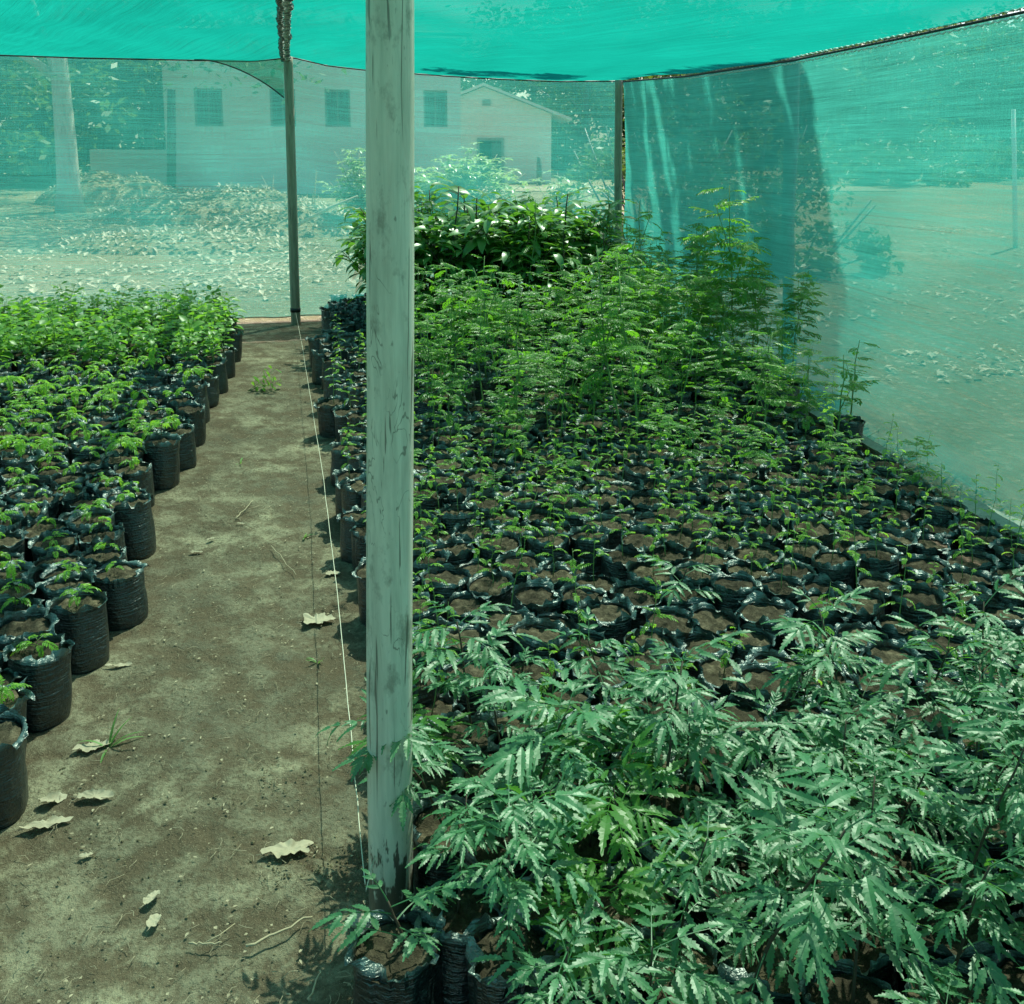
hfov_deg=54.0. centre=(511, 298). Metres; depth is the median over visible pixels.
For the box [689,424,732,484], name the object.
feathery seedling
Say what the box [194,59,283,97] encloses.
net flap
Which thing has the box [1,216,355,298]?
leaf litter
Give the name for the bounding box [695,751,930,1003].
neem sapling
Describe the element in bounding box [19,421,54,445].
young seedling
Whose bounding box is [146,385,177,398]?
bare soil bag
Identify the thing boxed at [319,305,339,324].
edge bag
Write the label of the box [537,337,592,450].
feathery sapling
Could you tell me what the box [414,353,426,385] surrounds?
feathery sapling
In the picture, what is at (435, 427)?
feathery sapling
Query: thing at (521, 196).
feathery sapling
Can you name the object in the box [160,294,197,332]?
leafy seedling
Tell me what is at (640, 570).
feathery seedling
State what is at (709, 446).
feathery sapling
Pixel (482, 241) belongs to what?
mango sapling
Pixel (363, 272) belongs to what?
mango sapling
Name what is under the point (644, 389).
feathery sapling
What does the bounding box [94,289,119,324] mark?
leafy seedling
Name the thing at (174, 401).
young seedling
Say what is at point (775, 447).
feathery seedling
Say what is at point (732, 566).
feathery seedling
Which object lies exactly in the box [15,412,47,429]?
young seedling
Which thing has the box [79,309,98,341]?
leafy seedling
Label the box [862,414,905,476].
feathery seedling
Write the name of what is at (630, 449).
feathery seedling
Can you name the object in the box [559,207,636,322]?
mango sapling
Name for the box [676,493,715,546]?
feathery seedling
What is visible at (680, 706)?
neem sapling
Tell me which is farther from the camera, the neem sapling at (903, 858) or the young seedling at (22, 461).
the young seedling at (22, 461)
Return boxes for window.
[194,88,222,124]
[270,92,295,124]
[324,90,350,126]
[424,90,445,126]
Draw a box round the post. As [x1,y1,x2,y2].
[167,90,175,184]
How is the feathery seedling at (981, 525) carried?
on the dirt path
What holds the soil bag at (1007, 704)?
on the dirt path
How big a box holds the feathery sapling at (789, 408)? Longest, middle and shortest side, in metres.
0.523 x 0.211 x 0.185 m
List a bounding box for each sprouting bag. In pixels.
[412,602,464,758]
[412,631,446,706]
[473,492,544,660]
[484,647,563,692]
[527,644,595,736]
[556,549,610,682]
[607,632,654,710]
[623,577,686,657]
[636,555,722,613]
[674,652,720,735]
[696,626,748,699]
[756,505,805,617]
[768,582,843,731]
[790,635,871,726]
[825,664,904,751]
[830,474,884,625]
[873,545,930,651]
[907,569,980,707]
[961,607,1023,671]
[1015,607,1023,634]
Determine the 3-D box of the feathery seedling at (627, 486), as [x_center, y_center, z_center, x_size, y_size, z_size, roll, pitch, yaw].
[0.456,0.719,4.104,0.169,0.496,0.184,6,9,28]
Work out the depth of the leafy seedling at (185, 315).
7.44 m
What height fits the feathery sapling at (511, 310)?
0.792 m
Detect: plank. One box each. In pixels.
[808,407,894,457]
[953,494,1023,538]
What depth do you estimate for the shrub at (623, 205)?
13.16 m
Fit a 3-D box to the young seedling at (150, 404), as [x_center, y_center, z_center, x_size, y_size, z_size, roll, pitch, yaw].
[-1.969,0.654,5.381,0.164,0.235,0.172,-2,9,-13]
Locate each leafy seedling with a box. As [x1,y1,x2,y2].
[0,294,11,315]
[0,297,15,319]
[0,310,17,339]
[0,324,17,350]
[0,325,11,372]
[0,335,16,368]
[1,314,24,349]
[2,315,35,350]
[7,299,45,334]
[8,321,38,371]
[8,334,37,355]
[10,295,33,315]
[10,304,35,326]
[10,320,45,371]
[11,298,43,334]
[13,297,41,326]
[17,328,44,365]
[19,304,50,338]
[25,330,58,365]
[29,307,61,354]
[30,313,65,351]
[34,310,70,354]
[36,285,68,329]
[40,296,68,327]
[42,318,83,375]
[44,333,79,375]
[47,315,76,346]
[49,305,64,321]
[53,281,78,315]
[54,301,78,322]
[58,315,85,346]
[58,322,85,357]
[60,308,89,350]
[63,287,88,328]
[63,302,79,318]
[71,302,95,341]
[73,337,101,360]
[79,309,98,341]
[79,322,110,374]
[80,290,106,328]
[80,315,110,341]
[83,293,106,317]
[85,296,106,320]
[85,318,113,357]
[87,327,119,372]
[88,318,113,340]
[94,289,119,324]
[94,308,114,325]
[94,316,125,357]
[97,310,120,336]
[100,332,135,366]
[102,330,128,364]
[107,285,135,316]
[109,293,132,320]
[111,303,126,319]
[111,303,143,342]
[113,306,139,337]
[117,318,142,359]
[120,304,143,327]
[124,310,149,329]
[125,306,151,339]
[127,289,156,321]
[128,337,145,360]
[129,328,158,359]
[131,297,154,322]
[136,326,162,362]
[139,316,161,340]
[144,297,161,325]
[144,323,164,343]
[146,292,170,328]
[147,321,173,350]
[153,306,178,334]
[156,323,181,357]
[157,290,184,341]
[158,285,174,323]
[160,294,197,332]
[162,294,184,322]
[163,334,192,368]
[164,315,197,348]
[164,315,205,367]
[169,320,199,351]
[170,332,195,367]
[171,298,189,329]
[174,281,195,310]
[176,290,204,313]
[176,307,194,329]
[181,331,206,352]
[182,300,213,337]
[187,301,221,330]
[188,311,216,337]
[189,305,218,347]
[191,300,217,320]
[195,325,213,354]
[196,331,225,363]
[199,325,228,393]
[200,322,226,348]
[201,285,223,312]
[204,302,226,330]
[205,292,230,315]
[209,295,239,329]
[209,315,237,378]
[213,304,246,362]
[213,308,232,336]
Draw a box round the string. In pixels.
[296,316,374,891]
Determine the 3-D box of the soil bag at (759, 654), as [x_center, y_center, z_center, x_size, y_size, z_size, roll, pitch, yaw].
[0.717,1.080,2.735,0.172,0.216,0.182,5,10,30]
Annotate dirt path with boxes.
[0,319,906,1003]
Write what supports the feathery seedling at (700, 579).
on the dirt path
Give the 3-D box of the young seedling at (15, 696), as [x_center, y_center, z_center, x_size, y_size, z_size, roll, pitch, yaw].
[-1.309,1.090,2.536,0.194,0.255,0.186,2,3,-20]
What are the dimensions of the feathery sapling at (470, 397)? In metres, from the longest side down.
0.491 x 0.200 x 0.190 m
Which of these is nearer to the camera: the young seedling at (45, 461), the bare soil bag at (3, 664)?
the bare soil bag at (3, 664)
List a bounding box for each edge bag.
[305,333,331,367]
[311,348,337,384]
[313,358,348,437]
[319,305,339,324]
[319,338,341,351]
[320,329,340,334]
[320,347,350,398]
[321,316,343,329]
[322,357,345,389]
[325,330,345,340]
[327,300,345,306]
[328,322,336,328]
[331,309,351,321]
[332,341,357,361]
[333,321,356,332]
[334,381,356,403]
[336,332,361,342]
[337,304,355,310]
[342,298,360,305]
[344,306,362,317]
[344,315,363,321]
[344,329,366,381]
[346,339,365,344]
[347,347,366,361]
[347,382,366,405]
[349,306,365,316]
[349,318,365,330]
[350,301,360,306]
[350,353,366,369]
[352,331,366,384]
[352,340,366,351]
[354,391,366,408]
[357,328,365,339]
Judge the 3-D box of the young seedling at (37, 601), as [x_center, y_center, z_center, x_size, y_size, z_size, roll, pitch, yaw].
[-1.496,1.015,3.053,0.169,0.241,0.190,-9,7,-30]
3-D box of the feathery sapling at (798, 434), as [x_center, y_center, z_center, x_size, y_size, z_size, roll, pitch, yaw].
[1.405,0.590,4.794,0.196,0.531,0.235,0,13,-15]
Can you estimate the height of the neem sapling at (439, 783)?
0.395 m
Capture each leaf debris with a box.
[0,325,366,1003]
[800,396,1019,536]
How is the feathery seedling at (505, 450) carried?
on the dirt path
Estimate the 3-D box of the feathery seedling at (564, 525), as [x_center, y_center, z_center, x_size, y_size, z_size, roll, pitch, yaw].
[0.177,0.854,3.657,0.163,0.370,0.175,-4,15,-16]
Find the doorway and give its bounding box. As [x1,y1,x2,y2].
[477,138,503,179]
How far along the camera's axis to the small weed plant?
6.42 m
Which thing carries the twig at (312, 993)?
on the dirt path
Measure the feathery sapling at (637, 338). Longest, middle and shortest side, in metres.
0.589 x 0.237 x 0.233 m
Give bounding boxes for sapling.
[309,868,479,1003]
[315,677,478,899]
[329,226,365,317]
[331,313,356,374]
[337,238,365,278]
[338,181,429,281]
[338,222,365,291]
[338,668,473,875]
[349,205,426,292]
[349,259,424,303]
[350,194,449,331]
[405,770,512,1003]
[412,601,546,797]
[414,176,517,336]
[414,185,448,296]
[414,194,439,291]
[414,196,436,219]
[414,198,439,303]
[414,201,447,305]
[414,203,456,318]
[414,216,463,315]
[414,218,449,311]
[414,219,462,329]
[414,263,430,343]
[414,264,441,361]
[414,283,425,335]
[414,294,442,339]
[414,301,440,361]
[414,306,442,394]
[414,313,452,414]
[414,324,426,410]
[414,325,438,376]
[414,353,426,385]
[415,293,434,335]
[416,189,452,275]
[416,364,457,436]
[417,315,446,382]
[419,308,462,389]
[420,262,458,366]
[420,359,465,425]
[422,776,606,1003]
[424,266,462,345]
[424,727,576,914]
[427,285,470,410]
[428,190,499,288]
[428,233,474,307]
[429,303,475,411]
[429,358,471,448]
[431,261,487,369]
[432,195,486,301]
[433,613,548,810]
[434,250,495,332]
[438,185,527,330]
[439,296,465,379]
[440,278,463,337]
[443,209,504,299]
[443,340,475,402]
[443,384,481,431]
[445,198,520,320]
[445,277,481,339]
[446,225,511,315]
[447,206,517,287]
[448,202,481,291]
[450,283,473,350]
[454,275,485,342]
[454,310,489,378]
[455,290,495,351]
[456,307,503,422]
[458,268,523,416]
[461,284,495,373]
[462,271,515,356]
[462,401,494,443]
[464,199,528,325]
[464,215,529,313]
[464,254,507,400]
[464,289,487,339]
[466,664,649,873]
[469,897,672,1003]
[472,381,527,449]
[474,296,517,366]
[475,296,500,347]
[478,395,504,422]
[480,198,529,303]
[480,200,528,315]
[485,277,524,365]
[487,200,553,306]
[487,215,569,325]
[487,275,550,416]
[487,300,510,355]
[488,254,517,332]
[488,308,521,392]
[490,676,558,781]
[492,378,531,438]
[493,353,545,455]
[495,300,516,343]
[496,232,523,303]
[496,835,701,1003]
[497,200,576,322]
[497,235,543,310]
[497,304,524,349]
[498,356,529,399]
[500,200,557,336]
[500,277,537,366]
[502,297,540,375]
[502,760,599,954]
[503,333,529,393]
[504,222,557,312]
[506,192,533,277]
[506,692,666,860]
[508,336,550,408]
[509,187,597,311]
[512,287,542,361]
[512,298,541,346]
[513,237,575,340]
[518,284,557,363]
[518,377,552,442]
[519,278,567,387]
[519,333,551,396]
[522,336,566,444]
[526,204,581,309]
[526,264,583,350]
[528,238,595,323]
[530,723,613,795]
[531,744,655,922]
[532,225,597,325]
[532,354,565,404]
[532,722,731,946]
[533,333,555,372]
[534,243,597,335]
[534,341,579,435]
[537,333,598,418]
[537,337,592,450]
[540,294,581,396]
[540,606,637,774]
[541,274,577,346]
[542,191,576,295]
[549,307,578,361]
[552,311,584,385]
[554,309,596,415]
[557,199,637,311]
[557,223,618,309]
[557,276,595,346]
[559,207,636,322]
[560,212,591,292]
[561,228,608,314]
[562,259,595,360]
[563,245,646,444]
[563,887,751,1003]
[565,229,604,302]
[565,341,593,401]
[568,302,589,332]
[568,343,617,416]
[569,282,591,346]
[570,199,624,302]
[570,373,612,446]
[571,298,616,386]
[573,257,608,365]
[575,288,619,396]
[575,318,624,434]
[582,225,657,320]
[584,669,711,816]
[585,285,635,386]
[586,189,630,288]
[586,323,611,360]
[587,298,650,405]
[588,271,677,450]
[588,273,607,333]
[588,298,602,347]
[592,236,652,369]
[593,252,629,338]
[594,258,618,338]
[596,371,631,423]
[597,258,649,402]
[598,669,782,835]
[599,300,646,416]
[602,247,640,328]
[603,630,753,922]
[607,250,657,347]
[610,257,660,369]
[611,328,644,386]
[612,235,638,310]
[612,242,651,309]
[612,264,661,375]
[616,219,639,277]
[616,341,675,436]
[619,287,658,406]
[622,200,662,327]
[625,270,668,340]
[625,294,651,363]
[626,372,672,446]
[626,642,710,744]
[628,249,683,337]
[628,806,750,1003]
[629,287,661,386]
[633,258,687,382]
[634,268,667,333]
[637,240,670,342]
[639,316,681,431]
[641,273,673,365]
[642,265,673,342]
[643,231,674,329]
[643,285,675,374]
[643,330,676,402]
[644,287,673,351]
[646,361,678,407]
[649,311,710,448]
[653,336,681,365]
[655,260,684,329]
[658,315,713,452]
[659,265,690,358]
[661,274,717,381]
[661,277,691,335]
[661,343,693,378]
[662,301,704,404]
[662,707,740,814]
[668,235,718,350]
[669,223,716,340]
[669,309,712,401]
[672,345,718,426]
[673,330,701,377]
[677,248,717,351]
[677,799,805,966]
[680,185,776,386]
[681,269,726,378]
[685,304,718,365]
[686,726,828,871]
[687,271,718,349]
[690,657,861,836]
[691,295,741,386]
[691,402,729,454]
[693,263,738,365]
[695,329,737,419]
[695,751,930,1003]
[697,295,736,408]
[697,327,749,389]
[697,364,736,437]
[700,298,721,364]
[700,381,742,438]
[702,831,850,1003]
[706,329,731,380]
[714,333,753,424]
[715,304,744,367]
[720,325,755,384]
[721,348,755,418]
[725,339,751,373]
[728,236,778,376]
[730,331,796,432]
[733,346,792,451]
[736,297,768,378]
[744,305,792,393]
[748,353,788,421]
[750,352,777,411]
[750,773,889,932]
[757,649,867,778]
[760,586,913,787]
[762,687,926,878]
[763,309,803,396]
[765,355,801,441]
[769,271,827,398]
[769,339,830,424]
[770,737,964,1003]
[774,354,808,419]
[778,703,910,811]
[780,360,833,434]
[785,371,829,443]
[805,866,932,999]
[810,355,871,449]
[812,737,1013,990]
[831,340,879,450]
[832,700,953,837]
[839,745,969,848]
[859,615,1020,777]
[866,847,1023,1003]
[874,962,980,1003]
[907,705,1023,976]
[911,683,1023,940]
[917,639,1023,910]
[918,565,1023,795]
[945,624,1023,846]
[953,670,1023,767]
[960,734,1023,953]
[962,842,1023,1003]
[967,579,1023,731]
[986,966,1023,1003]
[992,636,1023,739]
[1006,890,1023,950]
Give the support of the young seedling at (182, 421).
on the dirt path
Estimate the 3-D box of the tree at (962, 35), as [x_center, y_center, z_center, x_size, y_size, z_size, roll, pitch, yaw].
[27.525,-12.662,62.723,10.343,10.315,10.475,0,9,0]
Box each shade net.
[0,0,1023,81]
[0,56,614,322]
[621,7,1023,527]
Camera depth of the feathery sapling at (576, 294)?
6.64 m
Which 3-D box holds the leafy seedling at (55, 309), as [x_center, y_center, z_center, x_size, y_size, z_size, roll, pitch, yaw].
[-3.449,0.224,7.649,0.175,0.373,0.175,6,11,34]
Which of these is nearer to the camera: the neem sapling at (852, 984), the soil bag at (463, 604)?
the neem sapling at (852, 984)
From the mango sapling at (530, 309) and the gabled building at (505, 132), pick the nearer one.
the mango sapling at (530, 309)
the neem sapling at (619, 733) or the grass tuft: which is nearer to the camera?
the neem sapling at (619, 733)
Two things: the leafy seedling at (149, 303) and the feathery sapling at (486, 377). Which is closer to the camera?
the feathery sapling at (486, 377)
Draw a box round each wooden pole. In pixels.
[284,57,300,324]
[366,0,413,919]
[613,80,624,281]
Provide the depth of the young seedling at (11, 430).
4.77 m
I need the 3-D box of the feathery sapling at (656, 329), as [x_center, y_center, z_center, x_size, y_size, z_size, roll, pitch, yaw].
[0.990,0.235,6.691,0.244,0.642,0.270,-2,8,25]
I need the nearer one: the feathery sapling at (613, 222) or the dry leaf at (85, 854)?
the dry leaf at (85, 854)
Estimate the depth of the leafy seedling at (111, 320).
7.13 m
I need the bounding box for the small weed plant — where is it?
[248,365,281,391]
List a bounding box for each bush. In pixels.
[316,148,365,220]
[363,143,550,212]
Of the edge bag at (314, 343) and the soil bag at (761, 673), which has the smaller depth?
the soil bag at (761, 673)
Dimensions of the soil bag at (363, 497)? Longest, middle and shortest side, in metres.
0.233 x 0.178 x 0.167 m
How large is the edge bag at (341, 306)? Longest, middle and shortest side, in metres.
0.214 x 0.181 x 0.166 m
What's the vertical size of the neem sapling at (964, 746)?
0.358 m
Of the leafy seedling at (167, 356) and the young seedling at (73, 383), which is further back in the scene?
the leafy seedling at (167, 356)
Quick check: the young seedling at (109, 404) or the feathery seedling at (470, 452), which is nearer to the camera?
the feathery seedling at (470, 452)
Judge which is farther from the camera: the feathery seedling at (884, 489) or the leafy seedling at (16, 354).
the leafy seedling at (16, 354)
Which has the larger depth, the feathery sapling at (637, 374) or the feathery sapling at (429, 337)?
the feathery sapling at (429, 337)
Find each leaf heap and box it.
[35,170,164,205]
[55,225,302,254]
[91,183,342,225]
[195,206,355,237]
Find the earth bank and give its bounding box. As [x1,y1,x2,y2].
[809,392,1016,539]
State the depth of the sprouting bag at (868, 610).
3.04 m
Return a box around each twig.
[189,923,234,945]
[246,916,312,946]
[307,970,321,1000]
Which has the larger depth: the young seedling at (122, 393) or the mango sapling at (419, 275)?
the mango sapling at (419, 275)
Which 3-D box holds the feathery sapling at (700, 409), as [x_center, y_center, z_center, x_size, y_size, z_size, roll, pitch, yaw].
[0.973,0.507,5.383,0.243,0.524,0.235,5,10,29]
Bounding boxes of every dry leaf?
[15,815,73,831]
[32,791,66,805]
[68,739,109,753]
[70,788,113,799]
[76,852,93,857]
[103,662,132,666]
[139,890,159,908]
[146,913,161,931]
[256,838,313,857]
[295,612,334,623]
[323,570,340,574]
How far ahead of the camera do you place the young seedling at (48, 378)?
5.93 m
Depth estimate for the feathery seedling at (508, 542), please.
3.50 m
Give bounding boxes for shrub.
[547,128,723,221]
[577,129,625,191]
[606,180,735,257]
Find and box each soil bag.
[0,604,58,650]
[0,634,20,669]
[0,708,28,829]
[58,493,102,512]
[77,463,111,478]
[82,415,120,431]
[119,383,147,397]
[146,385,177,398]
[147,381,174,393]
[171,374,196,383]
[176,401,205,446]
[335,471,365,512]
[336,505,365,563]
[338,427,366,450]
[345,408,366,427]
[352,557,365,625]
[356,486,365,507]
[413,469,442,476]
[419,469,461,488]
[419,563,471,619]
[426,455,464,472]
[433,536,476,566]
[438,623,496,693]
[441,590,490,624]
[442,654,506,715]
[480,484,516,508]
[482,683,544,720]
[488,458,522,482]
[492,520,536,552]
[510,579,563,616]
[510,616,572,681]
[523,442,555,460]
[524,611,580,640]
[538,554,585,576]
[553,581,609,624]
[566,647,632,705]
[574,596,637,651]
[583,486,621,513]
[599,504,642,530]
[610,580,664,630]
[615,639,681,691]
[620,524,666,555]
[624,459,664,484]
[641,606,698,639]
[676,626,735,677]
[686,501,724,528]
[688,602,740,637]
[703,694,775,784]
[709,570,763,622]
[716,623,775,660]
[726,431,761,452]
[732,660,800,708]
[734,590,797,650]
[739,451,773,485]
[741,485,786,504]
[743,645,805,679]
[767,448,804,471]
[775,436,814,459]
[777,494,808,513]
[779,621,839,661]
[794,573,852,592]
[795,587,853,628]
[807,497,847,519]
[813,638,882,672]
[833,523,869,543]
[835,463,866,478]
[835,621,888,649]
[841,660,910,724]
[856,638,925,687]
[857,571,906,614]
[869,524,918,579]
[887,581,947,622]
[899,553,948,581]
[901,691,971,737]
[919,516,960,550]
[919,607,980,634]
[919,628,979,677]
[931,574,997,614]
[970,652,1023,712]
[971,696,1014,726]
[973,601,1023,644]
[991,575,1023,607]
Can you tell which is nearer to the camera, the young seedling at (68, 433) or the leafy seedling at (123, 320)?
the young seedling at (68, 433)
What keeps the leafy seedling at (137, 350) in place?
on the dirt path
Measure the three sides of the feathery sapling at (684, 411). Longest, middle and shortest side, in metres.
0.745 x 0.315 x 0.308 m
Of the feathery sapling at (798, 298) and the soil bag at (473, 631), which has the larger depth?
the feathery sapling at (798, 298)
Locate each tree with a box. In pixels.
[0,56,135,182]
[0,57,76,175]
[0,88,136,182]
[1,56,345,212]
[73,59,164,161]
[469,78,582,123]
[500,74,684,170]
[608,60,785,149]
[698,46,850,140]
[800,27,951,141]
[919,17,1004,129]
[925,9,1021,81]
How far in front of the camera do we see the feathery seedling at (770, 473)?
4.33 m
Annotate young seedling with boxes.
[0,359,11,372]
[0,360,20,381]
[0,376,17,384]
[0,376,28,396]
[0,376,33,412]
[0,408,20,426]
[0,416,15,428]
[0,418,20,444]
[0,434,30,468]
[0,435,17,443]
[0,436,45,473]
[0,463,34,486]
[0,483,52,507]
[0,486,7,501]
[0,500,13,510]
[0,507,16,522]
[0,510,23,532]
[0,529,28,560]
[0,552,24,567]
[0,557,43,589]
[0,578,37,613]
[0,594,44,618]
[0,668,21,684]
[0,676,34,756]
[2,626,74,732]
[3,389,41,409]
[3,470,49,491]
[3,500,49,526]
[4,400,34,412]
[12,397,46,417]
[13,404,56,430]
[14,488,62,518]
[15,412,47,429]
[19,383,58,403]
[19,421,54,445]
[20,358,52,376]
[21,361,48,380]
[21,372,45,388]
[21,514,68,562]
[26,378,64,409]
[28,379,56,395]
[28,433,68,452]
[28,438,69,469]
[28,529,79,561]
[30,461,68,487]
[33,452,68,469]
[33,545,84,603]
[35,564,96,612]
[36,394,76,412]
[39,560,95,589]
[40,394,72,421]
[43,366,76,382]
[45,583,109,674]
[46,482,86,514]
[47,410,85,427]
[48,355,81,375]
[50,462,87,487]
[51,407,84,440]
[52,375,79,384]
[54,372,86,394]
[56,365,84,379]
[58,507,94,529]
[59,387,91,402]
[61,385,93,414]
[61,385,96,403]
[61,415,99,446]
[64,432,98,466]
[66,498,117,550]
[70,424,111,467]
[71,446,110,471]
[78,365,109,380]
[78,405,110,419]
[78,516,127,560]
[80,368,112,390]
[80,542,126,569]
[81,394,116,423]
[85,470,124,494]
[86,368,118,394]
[86,429,118,440]
[89,381,113,405]
[90,360,121,376]
[92,381,133,413]
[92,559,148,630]
[93,382,133,405]
[93,476,137,498]
[97,432,134,445]
[98,435,137,469]
[100,490,155,560]
[103,481,147,502]
[105,437,147,461]
[107,374,133,387]
[107,403,137,424]
[109,366,137,377]
[112,419,150,436]
[114,455,154,506]
[117,377,144,389]
[118,361,140,373]
[119,408,150,426]
[122,414,160,437]
[123,355,151,376]
[123,389,157,406]
[126,421,170,445]
[128,361,157,382]
[129,400,158,409]
[137,396,167,418]
[139,355,167,392]
[140,348,167,369]
[142,419,180,490]
[148,408,184,420]
[152,390,184,406]
[152,414,191,431]
[156,364,174,371]
[157,416,196,470]
[159,363,185,383]
[163,387,198,413]
[171,369,202,388]
[178,367,209,422]
[181,355,207,376]
[194,366,219,407]
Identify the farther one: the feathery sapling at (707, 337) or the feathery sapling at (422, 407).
the feathery sapling at (707, 337)
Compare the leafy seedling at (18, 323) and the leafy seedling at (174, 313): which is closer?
the leafy seedling at (18, 323)
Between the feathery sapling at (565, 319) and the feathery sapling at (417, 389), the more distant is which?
the feathery sapling at (565, 319)
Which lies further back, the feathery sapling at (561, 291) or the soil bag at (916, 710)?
the feathery sapling at (561, 291)
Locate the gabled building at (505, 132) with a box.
[461,85,565,182]
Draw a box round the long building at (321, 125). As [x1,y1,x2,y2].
[162,59,460,193]
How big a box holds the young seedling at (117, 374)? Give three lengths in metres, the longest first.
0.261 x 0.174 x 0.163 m
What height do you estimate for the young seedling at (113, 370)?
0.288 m
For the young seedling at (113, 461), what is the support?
on the dirt path
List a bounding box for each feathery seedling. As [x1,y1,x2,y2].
[329,423,364,486]
[331,373,364,441]
[332,429,365,516]
[345,404,366,468]
[349,485,365,569]
[358,398,366,468]
[359,383,366,428]
[412,527,466,648]
[412,572,437,640]
[412,578,439,660]
[413,431,431,473]
[413,444,456,516]
[413,448,449,509]
[413,449,424,513]
[413,454,426,484]
[413,474,441,537]
[413,487,434,561]
[413,518,451,591]
[413,575,420,592]
[414,392,428,433]
[414,394,434,459]
[417,509,459,548]
[421,397,452,463]
[435,428,478,530]
[436,457,474,504]
[441,420,476,482]
[447,408,481,468]
[451,483,494,556]
[455,517,499,576]
[461,432,500,492]
[462,441,506,519]
[466,530,514,607]
[472,406,512,467]
[474,498,521,563]
[476,467,519,525]
[483,397,516,457]
[495,476,548,584]
[499,418,538,463]
[500,403,538,491]
[504,460,547,522]
[518,454,556,498]
[523,442,557,483]
[523,449,573,557]
[523,472,569,528]
[527,508,580,591]
[536,414,572,475]
[538,425,583,512]
[544,440,584,487]
[544,487,579,554]
[550,457,598,526]
[557,389,589,455]
[558,410,599,481]
[559,424,600,501]
[568,494,611,575]
[576,511,619,599]
[579,398,618,467]
[579,437,625,549]
[586,459,623,486]
[591,399,620,449]
[595,421,624,478]
[596,488,645,580]
[600,414,643,507]
[612,423,643,465]
[626,519,674,592]
[628,416,674,512]
[629,392,666,464]
[633,459,676,531]
[634,401,687,497]
[641,396,680,465]
[643,502,692,578]
[648,463,690,525]
[656,405,708,485]
[656,453,701,556]
[664,421,700,471]
[664,444,707,507]
[668,454,709,487]
[674,505,724,602]
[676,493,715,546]
[686,411,716,466]
[688,489,730,573]
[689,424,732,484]
[695,452,733,510]
[696,423,733,470]
[702,499,750,559]
[709,420,748,493]
[716,398,751,468]
[717,442,764,534]
[723,520,773,580]
[727,414,778,512]
[728,498,784,570]
[730,415,768,487]
[743,436,790,559]
[754,427,776,454]
[757,484,801,538]
[763,457,787,490]
[765,419,797,483]
[768,472,817,584]
[781,440,823,510]
[783,511,827,565]
[790,466,837,545]
[797,387,836,490]
[799,398,836,471]
[800,480,843,530]
[808,374,845,464]
[811,465,860,589]
[812,424,863,503]
[813,420,850,451]
[819,510,862,551]
[824,433,863,489]
[835,448,882,529]
[841,405,872,469]
[849,508,904,588]
[851,480,893,510]
[854,461,898,503]
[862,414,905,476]
[865,447,905,483]
[869,427,914,526]
[870,506,921,537]
[893,436,940,499]
[897,431,934,526]
[898,487,953,559]
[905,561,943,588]
[914,463,968,525]
[942,483,993,588]
[943,521,999,603]
[953,474,1001,535]
[959,465,1006,554]
[988,489,1023,565]
[989,500,1023,580]
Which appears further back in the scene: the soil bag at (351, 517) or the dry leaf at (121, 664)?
the soil bag at (351, 517)
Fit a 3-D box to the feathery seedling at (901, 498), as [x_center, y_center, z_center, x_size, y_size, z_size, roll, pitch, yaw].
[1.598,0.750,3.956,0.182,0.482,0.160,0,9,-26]
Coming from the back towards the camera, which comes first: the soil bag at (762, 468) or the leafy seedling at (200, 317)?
the leafy seedling at (200, 317)
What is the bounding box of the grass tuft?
[78,707,144,762]
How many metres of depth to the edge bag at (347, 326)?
7.55 m
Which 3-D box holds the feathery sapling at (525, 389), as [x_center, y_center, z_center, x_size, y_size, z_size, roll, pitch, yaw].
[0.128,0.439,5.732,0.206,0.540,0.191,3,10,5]
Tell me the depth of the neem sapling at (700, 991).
1.56 m
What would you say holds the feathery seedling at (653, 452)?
on the dirt path
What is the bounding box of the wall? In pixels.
[90,150,166,184]
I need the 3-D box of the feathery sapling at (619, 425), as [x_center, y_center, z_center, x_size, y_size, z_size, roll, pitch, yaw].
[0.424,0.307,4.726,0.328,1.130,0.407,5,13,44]
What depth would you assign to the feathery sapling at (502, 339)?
7.07 m
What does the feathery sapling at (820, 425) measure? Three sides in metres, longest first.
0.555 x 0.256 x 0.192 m
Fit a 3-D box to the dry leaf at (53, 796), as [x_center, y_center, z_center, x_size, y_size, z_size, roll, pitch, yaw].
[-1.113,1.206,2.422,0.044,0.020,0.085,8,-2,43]
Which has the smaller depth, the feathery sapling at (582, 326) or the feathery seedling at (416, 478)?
the feathery seedling at (416, 478)
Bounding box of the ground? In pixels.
[0,164,1023,479]
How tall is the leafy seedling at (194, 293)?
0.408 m
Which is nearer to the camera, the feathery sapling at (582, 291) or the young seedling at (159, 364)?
the young seedling at (159, 364)
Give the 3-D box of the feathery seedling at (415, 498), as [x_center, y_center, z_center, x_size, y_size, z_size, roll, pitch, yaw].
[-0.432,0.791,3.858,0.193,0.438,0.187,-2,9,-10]
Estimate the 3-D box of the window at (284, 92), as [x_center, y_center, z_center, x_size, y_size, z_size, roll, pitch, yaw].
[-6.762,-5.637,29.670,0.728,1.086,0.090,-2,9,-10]
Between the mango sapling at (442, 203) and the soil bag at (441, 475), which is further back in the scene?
the mango sapling at (442, 203)
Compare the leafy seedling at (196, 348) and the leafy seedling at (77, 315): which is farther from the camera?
the leafy seedling at (77, 315)
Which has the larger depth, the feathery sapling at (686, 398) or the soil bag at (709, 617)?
the feathery sapling at (686, 398)
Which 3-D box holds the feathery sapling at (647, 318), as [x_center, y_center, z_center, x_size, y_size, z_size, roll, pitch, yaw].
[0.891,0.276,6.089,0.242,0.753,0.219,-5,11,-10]

